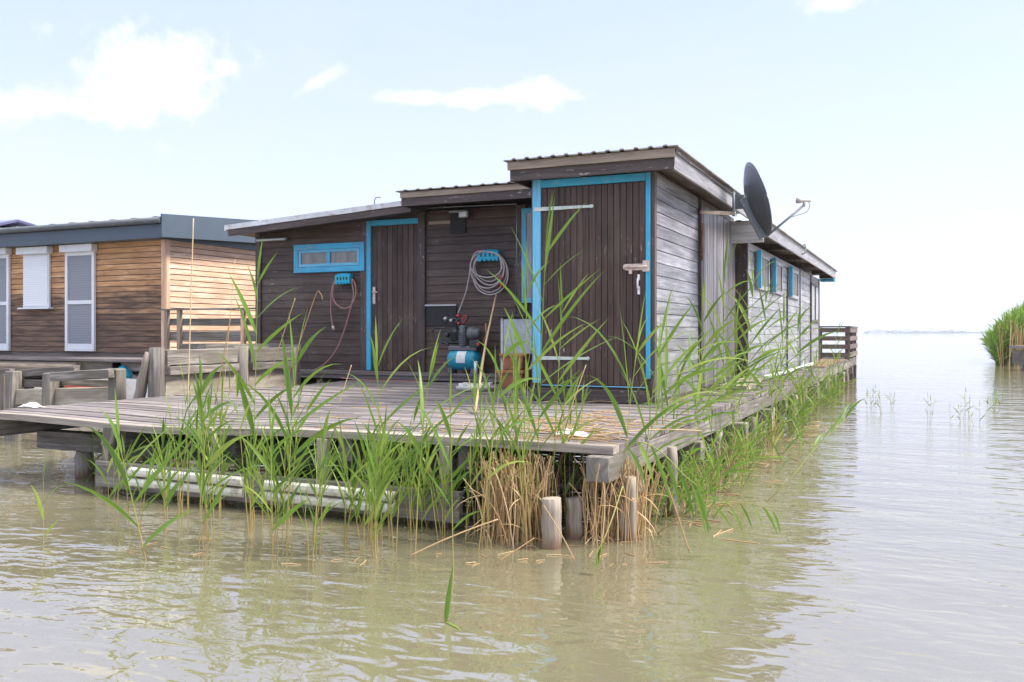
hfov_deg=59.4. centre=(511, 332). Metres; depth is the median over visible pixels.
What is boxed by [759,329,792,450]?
reed
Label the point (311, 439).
reed
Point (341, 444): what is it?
reed
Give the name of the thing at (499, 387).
reed
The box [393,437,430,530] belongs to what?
reed
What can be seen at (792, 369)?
drain pipe
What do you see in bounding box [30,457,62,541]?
reed
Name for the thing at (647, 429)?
dry reed stalk
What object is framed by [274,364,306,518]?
reed
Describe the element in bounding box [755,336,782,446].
reed
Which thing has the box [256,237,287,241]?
tube light
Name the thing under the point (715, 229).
wall panel
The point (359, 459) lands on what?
reed
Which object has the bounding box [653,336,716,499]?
reed
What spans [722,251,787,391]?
reed
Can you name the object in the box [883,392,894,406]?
reed sprig
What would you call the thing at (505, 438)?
reed
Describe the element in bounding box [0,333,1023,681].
water
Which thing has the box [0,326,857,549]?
timber deck
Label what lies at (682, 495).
reed thicket
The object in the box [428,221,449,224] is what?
batten
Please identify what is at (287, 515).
reed
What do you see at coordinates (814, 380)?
reed
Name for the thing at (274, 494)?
reed
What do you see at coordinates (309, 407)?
reed
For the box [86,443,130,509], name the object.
reed
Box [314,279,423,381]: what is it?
pink hose
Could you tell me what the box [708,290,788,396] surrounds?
reed
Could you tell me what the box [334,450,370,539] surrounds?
reed
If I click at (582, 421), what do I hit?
reed
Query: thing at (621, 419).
reed
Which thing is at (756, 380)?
reed
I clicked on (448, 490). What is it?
reed
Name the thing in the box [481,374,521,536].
reed
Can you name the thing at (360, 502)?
reed
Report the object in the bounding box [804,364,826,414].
reed
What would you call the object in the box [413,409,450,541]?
reed
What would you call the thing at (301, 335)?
dry reed stalk
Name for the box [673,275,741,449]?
reed
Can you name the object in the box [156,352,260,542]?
reed
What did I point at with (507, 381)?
flower pot
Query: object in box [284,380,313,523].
reed
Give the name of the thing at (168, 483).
reed
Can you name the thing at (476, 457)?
reed
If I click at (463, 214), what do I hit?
floodlight
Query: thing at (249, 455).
reed
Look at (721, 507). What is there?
reed
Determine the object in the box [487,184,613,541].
reed
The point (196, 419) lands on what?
reed
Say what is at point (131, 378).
boat
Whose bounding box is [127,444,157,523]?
reed
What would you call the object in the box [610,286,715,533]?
reed
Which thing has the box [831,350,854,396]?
reed
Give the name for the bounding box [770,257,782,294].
window
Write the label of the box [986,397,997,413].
reed sprig
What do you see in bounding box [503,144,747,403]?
tall shed
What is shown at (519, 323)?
metal cupboard
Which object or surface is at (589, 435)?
reed
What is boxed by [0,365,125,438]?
mooring crib
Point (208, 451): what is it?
reed
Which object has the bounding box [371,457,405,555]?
reed
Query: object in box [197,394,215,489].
reed
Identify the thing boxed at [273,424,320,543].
reed
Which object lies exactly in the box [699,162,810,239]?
satellite dish
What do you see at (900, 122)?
sky
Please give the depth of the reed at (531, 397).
6.16 m
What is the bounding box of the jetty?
[1009,346,1023,369]
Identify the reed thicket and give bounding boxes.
[74,372,857,527]
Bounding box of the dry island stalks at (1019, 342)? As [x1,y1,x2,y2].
[996,320,1023,365]
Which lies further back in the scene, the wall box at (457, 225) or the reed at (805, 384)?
the wall box at (457, 225)
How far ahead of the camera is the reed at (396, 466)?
5.79 m
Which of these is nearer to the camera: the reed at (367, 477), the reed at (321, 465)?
the reed at (321, 465)
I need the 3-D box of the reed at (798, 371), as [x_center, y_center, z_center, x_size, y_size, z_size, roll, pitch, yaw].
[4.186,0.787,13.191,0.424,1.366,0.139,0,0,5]
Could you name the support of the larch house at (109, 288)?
on the neighbour walkway
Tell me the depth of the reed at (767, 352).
9.24 m
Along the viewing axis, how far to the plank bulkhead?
11.23 m
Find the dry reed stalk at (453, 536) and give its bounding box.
[409,519,497,555]
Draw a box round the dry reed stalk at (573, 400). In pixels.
[561,365,585,435]
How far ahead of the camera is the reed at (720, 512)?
5.46 m
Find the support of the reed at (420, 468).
on the water
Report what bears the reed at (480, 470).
on the water
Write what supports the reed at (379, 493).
on the water
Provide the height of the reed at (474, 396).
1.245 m
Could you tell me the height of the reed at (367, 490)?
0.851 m
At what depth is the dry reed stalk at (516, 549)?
5.14 m
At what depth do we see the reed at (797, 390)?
11.88 m
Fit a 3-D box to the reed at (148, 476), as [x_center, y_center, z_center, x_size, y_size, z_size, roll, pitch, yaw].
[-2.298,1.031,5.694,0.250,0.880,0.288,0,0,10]
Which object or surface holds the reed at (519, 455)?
in the water
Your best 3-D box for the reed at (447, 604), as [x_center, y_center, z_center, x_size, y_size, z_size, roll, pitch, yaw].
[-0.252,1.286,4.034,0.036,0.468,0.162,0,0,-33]
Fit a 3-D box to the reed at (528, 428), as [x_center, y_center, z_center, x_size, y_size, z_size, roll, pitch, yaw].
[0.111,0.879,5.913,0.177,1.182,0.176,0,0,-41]
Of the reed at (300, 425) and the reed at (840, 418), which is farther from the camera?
the reed at (840, 418)
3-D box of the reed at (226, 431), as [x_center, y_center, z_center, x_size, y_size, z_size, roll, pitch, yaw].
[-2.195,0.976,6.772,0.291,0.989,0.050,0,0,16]
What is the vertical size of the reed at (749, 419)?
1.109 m
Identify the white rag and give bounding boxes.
[18,402,42,407]
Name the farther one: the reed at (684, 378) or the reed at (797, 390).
the reed at (797, 390)
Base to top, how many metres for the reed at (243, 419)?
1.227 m
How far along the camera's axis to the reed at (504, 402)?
5.69 m
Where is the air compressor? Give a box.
[432,313,486,373]
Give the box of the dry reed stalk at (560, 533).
[543,505,575,560]
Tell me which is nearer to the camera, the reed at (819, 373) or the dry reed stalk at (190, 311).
the dry reed stalk at (190, 311)
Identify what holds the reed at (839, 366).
on the water
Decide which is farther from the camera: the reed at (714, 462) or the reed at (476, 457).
the reed at (714, 462)
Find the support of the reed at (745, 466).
on the water
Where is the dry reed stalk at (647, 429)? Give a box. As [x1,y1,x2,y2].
[591,429,701,435]
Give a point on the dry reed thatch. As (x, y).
(508, 495)
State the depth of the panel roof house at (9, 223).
36.23 m
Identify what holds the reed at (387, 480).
on the water
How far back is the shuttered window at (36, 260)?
20.04 m
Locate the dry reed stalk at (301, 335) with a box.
[278,291,322,403]
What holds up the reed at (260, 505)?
in the water
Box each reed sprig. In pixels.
[864,387,875,406]
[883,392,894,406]
[923,393,934,422]
[946,403,962,421]
[960,387,972,417]
[965,401,984,424]
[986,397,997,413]
[994,388,1006,404]
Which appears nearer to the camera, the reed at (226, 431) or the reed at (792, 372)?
the reed at (226, 431)
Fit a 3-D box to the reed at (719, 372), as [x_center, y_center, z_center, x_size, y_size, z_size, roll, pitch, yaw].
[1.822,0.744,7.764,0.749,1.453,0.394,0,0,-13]
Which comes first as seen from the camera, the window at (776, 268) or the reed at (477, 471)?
the reed at (477, 471)
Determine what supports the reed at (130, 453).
in the water
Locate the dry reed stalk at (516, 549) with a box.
[499,538,533,560]
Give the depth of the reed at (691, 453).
6.58 m
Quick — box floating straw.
[125,421,827,566]
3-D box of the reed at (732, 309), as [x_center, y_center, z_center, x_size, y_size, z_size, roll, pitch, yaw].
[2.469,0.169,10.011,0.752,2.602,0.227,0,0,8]
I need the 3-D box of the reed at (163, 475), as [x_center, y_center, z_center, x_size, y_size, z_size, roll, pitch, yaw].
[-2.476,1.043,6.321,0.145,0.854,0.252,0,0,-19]
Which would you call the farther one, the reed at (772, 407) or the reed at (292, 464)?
the reed at (772, 407)
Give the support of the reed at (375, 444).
on the water
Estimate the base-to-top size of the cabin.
3.786 m
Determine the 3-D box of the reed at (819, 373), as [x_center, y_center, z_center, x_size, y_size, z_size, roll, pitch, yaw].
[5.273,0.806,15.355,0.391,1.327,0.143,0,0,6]
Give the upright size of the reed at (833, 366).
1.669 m
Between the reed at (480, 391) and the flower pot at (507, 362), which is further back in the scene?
the flower pot at (507, 362)
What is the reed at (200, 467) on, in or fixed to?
in the water
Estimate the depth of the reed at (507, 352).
5.44 m
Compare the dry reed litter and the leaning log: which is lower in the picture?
the dry reed litter
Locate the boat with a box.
[65,366,147,398]
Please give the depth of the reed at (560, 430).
5.82 m
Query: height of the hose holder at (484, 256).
0.178 m
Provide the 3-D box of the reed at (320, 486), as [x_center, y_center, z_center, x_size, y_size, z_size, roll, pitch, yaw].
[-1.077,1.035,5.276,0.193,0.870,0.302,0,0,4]
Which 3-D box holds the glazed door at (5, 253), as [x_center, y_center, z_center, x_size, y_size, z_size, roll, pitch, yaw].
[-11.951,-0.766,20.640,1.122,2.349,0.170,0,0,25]
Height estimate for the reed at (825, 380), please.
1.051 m
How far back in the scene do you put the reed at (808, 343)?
13.68 m
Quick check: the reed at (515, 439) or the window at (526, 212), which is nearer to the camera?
the reed at (515, 439)
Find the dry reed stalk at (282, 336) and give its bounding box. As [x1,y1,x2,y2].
[268,299,294,378]
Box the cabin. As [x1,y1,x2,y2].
[224,181,837,384]
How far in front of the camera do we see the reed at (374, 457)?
5.18 m
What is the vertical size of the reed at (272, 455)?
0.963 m
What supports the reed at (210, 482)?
in the water
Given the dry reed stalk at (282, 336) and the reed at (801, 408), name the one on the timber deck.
the dry reed stalk at (282, 336)
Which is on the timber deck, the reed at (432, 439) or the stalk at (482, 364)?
the stalk at (482, 364)
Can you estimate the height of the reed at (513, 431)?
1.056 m
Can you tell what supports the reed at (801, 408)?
on the water
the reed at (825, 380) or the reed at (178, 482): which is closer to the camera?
the reed at (178, 482)
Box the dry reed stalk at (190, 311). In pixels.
[187,218,193,403]
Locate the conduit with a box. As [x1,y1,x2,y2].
[427,203,516,314]
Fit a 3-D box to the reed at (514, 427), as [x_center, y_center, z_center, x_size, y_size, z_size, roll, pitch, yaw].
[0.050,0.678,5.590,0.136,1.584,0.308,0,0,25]
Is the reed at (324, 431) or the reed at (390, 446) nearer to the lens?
the reed at (324, 431)
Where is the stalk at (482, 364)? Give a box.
[473,294,496,414]
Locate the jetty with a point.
(1017, 357)
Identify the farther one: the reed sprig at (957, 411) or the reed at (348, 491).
the reed sprig at (957, 411)
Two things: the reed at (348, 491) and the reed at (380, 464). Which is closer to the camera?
the reed at (380, 464)
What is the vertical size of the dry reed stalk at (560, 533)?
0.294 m
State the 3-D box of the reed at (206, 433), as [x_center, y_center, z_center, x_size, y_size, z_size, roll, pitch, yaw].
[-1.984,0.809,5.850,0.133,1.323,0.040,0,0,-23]
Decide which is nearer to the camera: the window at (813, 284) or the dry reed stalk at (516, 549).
the dry reed stalk at (516, 549)
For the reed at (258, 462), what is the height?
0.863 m
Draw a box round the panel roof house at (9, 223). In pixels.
[0,219,34,227]
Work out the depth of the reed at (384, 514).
5.73 m
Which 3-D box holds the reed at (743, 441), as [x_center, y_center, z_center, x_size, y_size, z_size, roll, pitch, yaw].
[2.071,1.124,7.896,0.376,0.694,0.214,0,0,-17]
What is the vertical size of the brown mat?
0.018 m
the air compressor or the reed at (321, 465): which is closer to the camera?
the reed at (321, 465)
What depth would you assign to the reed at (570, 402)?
6.05 m
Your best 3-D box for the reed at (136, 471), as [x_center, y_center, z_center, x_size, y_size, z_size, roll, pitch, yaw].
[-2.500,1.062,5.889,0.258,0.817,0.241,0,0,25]
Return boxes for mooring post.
[0,374,4,409]
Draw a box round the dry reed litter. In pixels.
[288,400,686,443]
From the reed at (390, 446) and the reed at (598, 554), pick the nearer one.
the reed at (598, 554)
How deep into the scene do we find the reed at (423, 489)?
5.97 m
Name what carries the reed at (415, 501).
in the water
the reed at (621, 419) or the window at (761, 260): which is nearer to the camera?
the reed at (621, 419)
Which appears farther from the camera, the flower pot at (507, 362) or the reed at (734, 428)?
the flower pot at (507, 362)
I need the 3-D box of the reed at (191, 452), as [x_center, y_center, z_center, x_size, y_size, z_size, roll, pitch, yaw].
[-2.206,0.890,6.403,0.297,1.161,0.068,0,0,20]
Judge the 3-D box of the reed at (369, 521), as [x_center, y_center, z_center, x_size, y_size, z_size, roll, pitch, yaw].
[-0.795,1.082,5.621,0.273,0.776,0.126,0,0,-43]
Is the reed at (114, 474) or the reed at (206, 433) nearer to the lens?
the reed at (206, 433)
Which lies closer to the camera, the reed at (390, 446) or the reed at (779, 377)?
the reed at (390, 446)
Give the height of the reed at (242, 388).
2.128 m
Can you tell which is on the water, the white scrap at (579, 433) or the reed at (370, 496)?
the reed at (370, 496)
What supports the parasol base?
on the timber deck
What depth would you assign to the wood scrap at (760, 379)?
12.40 m
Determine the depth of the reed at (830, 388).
14.68 m
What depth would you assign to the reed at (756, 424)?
8.24 m
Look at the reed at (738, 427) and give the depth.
8.39 m
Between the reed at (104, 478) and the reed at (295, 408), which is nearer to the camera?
the reed at (295, 408)
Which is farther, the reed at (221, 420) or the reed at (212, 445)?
the reed at (221, 420)
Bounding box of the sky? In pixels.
[0,0,1023,332]
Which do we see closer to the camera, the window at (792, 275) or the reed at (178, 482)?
the reed at (178, 482)
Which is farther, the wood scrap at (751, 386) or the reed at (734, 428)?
the wood scrap at (751, 386)
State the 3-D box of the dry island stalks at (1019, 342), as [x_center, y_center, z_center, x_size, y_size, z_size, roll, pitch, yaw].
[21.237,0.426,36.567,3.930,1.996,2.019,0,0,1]
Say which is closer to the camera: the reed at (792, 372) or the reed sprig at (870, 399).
the reed at (792, 372)
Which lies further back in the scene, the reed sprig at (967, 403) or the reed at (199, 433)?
the reed sprig at (967, 403)
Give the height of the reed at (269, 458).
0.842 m
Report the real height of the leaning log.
0.793 m
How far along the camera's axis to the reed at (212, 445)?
6.53 m
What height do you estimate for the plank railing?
1.183 m
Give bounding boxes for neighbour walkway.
[0,355,176,388]
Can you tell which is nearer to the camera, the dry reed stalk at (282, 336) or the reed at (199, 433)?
the reed at (199, 433)
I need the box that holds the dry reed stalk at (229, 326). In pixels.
[223,263,234,395]
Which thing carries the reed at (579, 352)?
in the water
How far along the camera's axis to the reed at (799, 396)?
11.45 m
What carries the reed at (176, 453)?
in the water
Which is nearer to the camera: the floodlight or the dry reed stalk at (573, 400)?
the dry reed stalk at (573, 400)
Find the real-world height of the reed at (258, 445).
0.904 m
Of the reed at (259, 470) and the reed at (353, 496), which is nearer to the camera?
the reed at (353, 496)
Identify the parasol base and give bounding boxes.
[456,361,493,391]
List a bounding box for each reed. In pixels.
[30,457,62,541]
[65,392,197,558]
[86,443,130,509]
[104,457,126,497]
[114,434,153,528]
[117,425,155,504]
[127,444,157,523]
[138,430,179,538]
[145,408,194,529]
[147,422,176,514]
[148,442,184,509]
[149,425,171,519]
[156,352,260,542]
[158,391,195,517]
[172,358,198,508]
[172,379,226,544]
[173,388,204,514]
[176,424,204,521]
[182,373,205,506]
[188,379,214,515]
[188,402,217,540]
[194,391,233,490]
[194,406,217,532]
[195,376,227,541]
[197,363,217,534]
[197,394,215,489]
[201,441,231,550]
[206,432,221,536]
[207,406,231,507]
[208,376,243,515]
[209,430,225,533]
[211,370,241,516]
[213,386,230,504]
[218,373,257,532]
[220,238,301,527]
[235,308,358,549]
[235,435,280,521]
[238,397,312,555]
[239,422,270,531]
[242,423,281,530]
[242,459,285,539]
[243,406,257,519]
[249,421,266,517]
[249,460,289,544]
[251,447,297,539]
[253,412,286,512]
[260,437,300,542]
[269,433,322,542]
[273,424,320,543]
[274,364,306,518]
[284,369,330,526]
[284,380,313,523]
[284,387,303,522]
[287,479,333,567]
[301,439,343,546]
[306,408,346,553]
[306,441,333,561]
[308,440,339,554]
[327,434,366,549]
[329,416,379,547]
[331,458,379,542]
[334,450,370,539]
[343,417,395,538]
[345,439,398,552]
[346,438,383,542]
[347,424,399,535]
[349,316,435,544]
[349,440,414,546]
[356,450,398,547]
[357,431,376,541]
[358,413,413,533]
[360,419,410,547]
[360,422,407,557]
[363,450,385,553]
[364,417,393,557]
[367,431,415,535]
[367,448,405,543]
[369,382,432,549]
[369,469,383,557]
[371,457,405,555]
[376,405,412,542]
[378,454,392,539]
[388,436,411,531]
[389,439,428,529]
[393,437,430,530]
[396,329,485,555]
[399,431,418,519]
[400,450,435,530]
[403,412,433,543]
[409,422,435,540]
[411,467,462,528]
[412,425,458,487]
[412,431,442,532]
[412,448,446,530]
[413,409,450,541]
[416,374,494,571]
[429,438,476,542]
[442,422,472,540]
[444,566,460,629]
[460,402,487,519]
[463,367,506,529]
[464,417,494,542]
[465,406,485,527]
[467,391,491,527]
[470,314,543,550]
[470,355,502,518]
[472,467,519,538]
[475,352,511,546]
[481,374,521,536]
[483,377,522,533]
[486,408,540,533]
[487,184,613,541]
[493,388,531,531]
[495,387,521,533]
[498,402,530,469]
[501,244,585,544]
[504,319,531,538]
[506,385,534,545]
[512,383,541,533]
[513,337,519,460]
[522,350,540,465]
[524,268,607,495]
[546,377,578,513]
[549,405,566,522]
[558,368,583,496]
[568,293,701,510]
[570,381,603,496]
[580,383,594,519]
[595,486,622,574]
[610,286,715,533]
[622,442,708,541]
[640,315,752,495]
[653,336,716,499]
[657,503,779,535]
[662,325,745,492]
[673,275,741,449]
[677,440,716,510]
[679,400,730,522]
[682,318,742,406]
[684,340,760,421]
[685,444,731,493]
[691,451,757,511]
[695,359,772,438]
[698,433,735,491]
[699,447,734,518]
[700,235,761,394]
[702,425,730,491]
[705,336,787,456]
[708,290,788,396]
[716,370,758,447]
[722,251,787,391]
[723,389,754,471]
[725,403,749,468]
[731,423,772,480]
[735,409,766,474]
[736,447,786,491]
[739,276,811,395]
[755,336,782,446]
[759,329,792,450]
[763,295,820,428]
[763,385,799,447]
[764,372,802,438]
[765,411,813,468]
[766,342,795,461]
[766,398,866,501]
[768,328,790,438]
[776,303,838,416]
[783,385,813,432]
[785,366,809,430]
[786,346,806,406]
[786,391,806,453]
[787,381,813,441]
[790,371,820,420]
[790,372,816,427]
[796,354,813,412]
[804,350,821,411]
[804,350,830,426]
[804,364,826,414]
[805,373,831,414]
[812,347,830,400]
[817,358,832,408]
[819,361,839,412]
[821,369,832,404]
[825,323,847,413]
[828,361,846,405]
[831,344,843,393]
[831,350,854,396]
[836,350,840,394]
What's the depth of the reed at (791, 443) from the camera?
8.72 m
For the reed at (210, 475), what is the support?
in the water
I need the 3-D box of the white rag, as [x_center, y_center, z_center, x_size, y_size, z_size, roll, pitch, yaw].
[-4.587,0.685,8.565,0.260,0.047,0.122,0,0,25]
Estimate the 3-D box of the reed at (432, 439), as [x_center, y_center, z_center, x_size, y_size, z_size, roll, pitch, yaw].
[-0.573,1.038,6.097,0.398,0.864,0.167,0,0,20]
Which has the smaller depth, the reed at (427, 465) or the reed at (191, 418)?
the reed at (427, 465)
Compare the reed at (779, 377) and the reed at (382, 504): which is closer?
the reed at (382, 504)
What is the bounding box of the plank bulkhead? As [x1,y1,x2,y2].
[148,343,300,397]
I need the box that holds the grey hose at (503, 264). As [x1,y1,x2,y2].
[457,250,508,313]
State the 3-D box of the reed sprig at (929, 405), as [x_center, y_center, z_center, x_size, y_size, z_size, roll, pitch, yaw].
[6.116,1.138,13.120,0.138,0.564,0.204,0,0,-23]
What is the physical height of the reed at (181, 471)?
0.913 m
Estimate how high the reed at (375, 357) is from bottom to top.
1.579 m
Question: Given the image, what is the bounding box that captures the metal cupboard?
[494,315,531,368]
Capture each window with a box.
[16,246,52,308]
[294,242,363,272]
[521,208,531,302]
[755,250,769,291]
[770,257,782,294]
[787,266,798,299]
[812,282,815,322]
[816,284,819,322]
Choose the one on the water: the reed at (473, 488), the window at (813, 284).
the reed at (473, 488)
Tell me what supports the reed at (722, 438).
on the water
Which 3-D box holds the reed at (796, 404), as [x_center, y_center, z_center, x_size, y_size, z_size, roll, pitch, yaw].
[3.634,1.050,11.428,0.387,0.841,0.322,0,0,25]
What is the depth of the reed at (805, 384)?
12.13 m
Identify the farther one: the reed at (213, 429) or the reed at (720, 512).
the reed at (213, 429)
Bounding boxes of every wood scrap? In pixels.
[717,383,754,389]
[739,378,762,382]
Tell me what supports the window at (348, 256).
in the cabin
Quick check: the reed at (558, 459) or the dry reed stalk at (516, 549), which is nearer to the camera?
the dry reed stalk at (516, 549)
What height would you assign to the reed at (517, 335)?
2.073 m
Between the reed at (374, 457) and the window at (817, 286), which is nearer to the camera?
the reed at (374, 457)
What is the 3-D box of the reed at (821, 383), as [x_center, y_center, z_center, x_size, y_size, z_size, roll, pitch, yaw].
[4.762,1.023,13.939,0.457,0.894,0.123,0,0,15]
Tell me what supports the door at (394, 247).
in the cabin
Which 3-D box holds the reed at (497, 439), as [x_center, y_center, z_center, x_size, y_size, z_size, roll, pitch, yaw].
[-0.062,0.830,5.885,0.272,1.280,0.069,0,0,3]
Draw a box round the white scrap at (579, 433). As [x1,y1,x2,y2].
[553,428,588,436]
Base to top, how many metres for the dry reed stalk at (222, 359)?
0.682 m
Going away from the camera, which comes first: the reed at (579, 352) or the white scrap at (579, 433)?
the reed at (579, 352)
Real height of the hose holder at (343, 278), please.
0.175 m
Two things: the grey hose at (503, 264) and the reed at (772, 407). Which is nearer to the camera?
the reed at (772, 407)
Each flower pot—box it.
[496,369,531,388]
[499,353,531,369]
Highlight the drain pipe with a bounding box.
[762,362,813,379]
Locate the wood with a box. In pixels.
[864,328,991,332]
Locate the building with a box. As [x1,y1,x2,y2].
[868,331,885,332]
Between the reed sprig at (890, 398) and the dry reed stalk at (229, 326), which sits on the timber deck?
the dry reed stalk at (229, 326)
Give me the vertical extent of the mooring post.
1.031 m
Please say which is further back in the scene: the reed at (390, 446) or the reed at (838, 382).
the reed at (838, 382)
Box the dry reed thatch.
[453,413,791,550]
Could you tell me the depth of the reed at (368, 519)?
5.35 m
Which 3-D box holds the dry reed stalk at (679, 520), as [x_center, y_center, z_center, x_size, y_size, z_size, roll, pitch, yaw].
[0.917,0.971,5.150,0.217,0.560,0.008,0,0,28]
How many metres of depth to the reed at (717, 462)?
7.39 m
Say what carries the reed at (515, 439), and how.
on the water
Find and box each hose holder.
[335,273,352,283]
[477,249,500,261]
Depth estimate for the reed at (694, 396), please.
8.60 m
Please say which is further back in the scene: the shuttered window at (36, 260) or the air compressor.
the shuttered window at (36, 260)
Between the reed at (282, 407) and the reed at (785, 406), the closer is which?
the reed at (282, 407)
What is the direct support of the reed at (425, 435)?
on the water
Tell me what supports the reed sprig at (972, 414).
on the water
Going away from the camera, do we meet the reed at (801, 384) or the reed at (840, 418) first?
the reed at (840, 418)
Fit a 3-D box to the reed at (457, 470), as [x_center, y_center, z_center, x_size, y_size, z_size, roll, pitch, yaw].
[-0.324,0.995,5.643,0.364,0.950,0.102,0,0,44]
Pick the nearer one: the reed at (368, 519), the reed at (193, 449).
the reed at (368, 519)
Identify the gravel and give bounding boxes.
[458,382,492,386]
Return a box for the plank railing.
[158,307,254,365]
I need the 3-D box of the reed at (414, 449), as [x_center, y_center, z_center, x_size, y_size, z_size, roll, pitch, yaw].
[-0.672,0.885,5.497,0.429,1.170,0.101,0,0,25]
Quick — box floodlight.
[459,210,468,217]
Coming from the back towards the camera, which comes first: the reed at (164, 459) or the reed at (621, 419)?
the reed at (164, 459)
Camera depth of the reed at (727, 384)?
7.71 m
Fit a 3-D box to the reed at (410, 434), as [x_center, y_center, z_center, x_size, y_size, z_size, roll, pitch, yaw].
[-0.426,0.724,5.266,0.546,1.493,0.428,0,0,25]
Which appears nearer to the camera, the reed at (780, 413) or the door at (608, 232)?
the door at (608, 232)
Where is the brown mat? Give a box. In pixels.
[811,359,845,366]
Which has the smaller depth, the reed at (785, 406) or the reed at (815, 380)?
the reed at (785, 406)
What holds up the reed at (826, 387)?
on the water
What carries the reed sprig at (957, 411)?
on the water
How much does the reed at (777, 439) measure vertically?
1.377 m
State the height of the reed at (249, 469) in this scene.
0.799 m
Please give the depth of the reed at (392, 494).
5.98 m
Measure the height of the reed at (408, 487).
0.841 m
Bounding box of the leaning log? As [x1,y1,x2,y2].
[133,352,149,398]
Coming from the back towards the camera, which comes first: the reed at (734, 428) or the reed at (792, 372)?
the reed at (792, 372)
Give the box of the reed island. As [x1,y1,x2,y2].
[977,300,1023,365]
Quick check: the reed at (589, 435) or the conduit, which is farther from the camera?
the conduit
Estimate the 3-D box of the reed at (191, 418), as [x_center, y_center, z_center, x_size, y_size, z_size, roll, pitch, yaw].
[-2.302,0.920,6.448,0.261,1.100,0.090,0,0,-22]
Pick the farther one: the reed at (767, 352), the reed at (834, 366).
the reed at (834, 366)
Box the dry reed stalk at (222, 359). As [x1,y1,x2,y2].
[214,316,230,403]
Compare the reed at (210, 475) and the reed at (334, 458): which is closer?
the reed at (334, 458)
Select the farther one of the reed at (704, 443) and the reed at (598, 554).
the reed at (704, 443)
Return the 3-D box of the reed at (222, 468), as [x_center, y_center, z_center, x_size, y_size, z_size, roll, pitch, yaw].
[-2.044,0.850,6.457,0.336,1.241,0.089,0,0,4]
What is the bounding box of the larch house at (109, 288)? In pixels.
[0,214,258,356]
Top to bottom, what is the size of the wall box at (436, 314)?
0.317 m
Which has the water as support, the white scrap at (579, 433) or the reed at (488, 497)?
the reed at (488, 497)
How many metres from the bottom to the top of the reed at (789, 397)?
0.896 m
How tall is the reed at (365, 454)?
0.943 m
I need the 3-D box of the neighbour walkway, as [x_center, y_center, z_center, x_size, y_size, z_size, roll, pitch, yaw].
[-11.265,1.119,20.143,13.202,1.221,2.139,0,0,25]
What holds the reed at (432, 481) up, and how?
in the water
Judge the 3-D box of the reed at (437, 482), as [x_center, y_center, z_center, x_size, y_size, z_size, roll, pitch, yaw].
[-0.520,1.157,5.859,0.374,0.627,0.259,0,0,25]
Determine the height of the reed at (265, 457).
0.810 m
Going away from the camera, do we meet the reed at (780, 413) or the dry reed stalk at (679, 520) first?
the dry reed stalk at (679, 520)
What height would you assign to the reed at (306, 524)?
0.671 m
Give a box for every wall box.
[425,304,456,325]
[449,210,465,233]
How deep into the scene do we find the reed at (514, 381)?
6.11 m
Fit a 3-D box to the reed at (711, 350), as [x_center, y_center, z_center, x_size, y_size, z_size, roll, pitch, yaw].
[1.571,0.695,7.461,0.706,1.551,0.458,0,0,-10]
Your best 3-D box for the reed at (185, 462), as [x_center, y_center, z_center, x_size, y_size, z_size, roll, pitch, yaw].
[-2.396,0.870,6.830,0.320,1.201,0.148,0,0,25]
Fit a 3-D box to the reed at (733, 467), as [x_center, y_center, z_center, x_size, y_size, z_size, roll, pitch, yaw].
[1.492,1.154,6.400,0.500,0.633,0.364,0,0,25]
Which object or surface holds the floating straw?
on the water
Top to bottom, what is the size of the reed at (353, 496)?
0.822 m
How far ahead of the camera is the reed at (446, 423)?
4.96 m
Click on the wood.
(931, 330)
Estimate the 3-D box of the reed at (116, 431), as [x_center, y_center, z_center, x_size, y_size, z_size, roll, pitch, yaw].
[-2.217,0.896,5.264,0.729,1.150,0.237,0,0,-3]
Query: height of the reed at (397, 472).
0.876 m
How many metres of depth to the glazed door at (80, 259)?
19.52 m
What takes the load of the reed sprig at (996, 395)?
on the water
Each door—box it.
[0,248,11,350]
[59,243,96,350]
[372,224,417,370]
[534,181,648,386]
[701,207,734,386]
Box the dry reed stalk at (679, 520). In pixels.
[668,487,689,552]
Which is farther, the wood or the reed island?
the wood
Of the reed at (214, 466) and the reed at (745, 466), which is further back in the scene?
the reed at (745, 466)
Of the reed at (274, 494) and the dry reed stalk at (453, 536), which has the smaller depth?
the dry reed stalk at (453, 536)

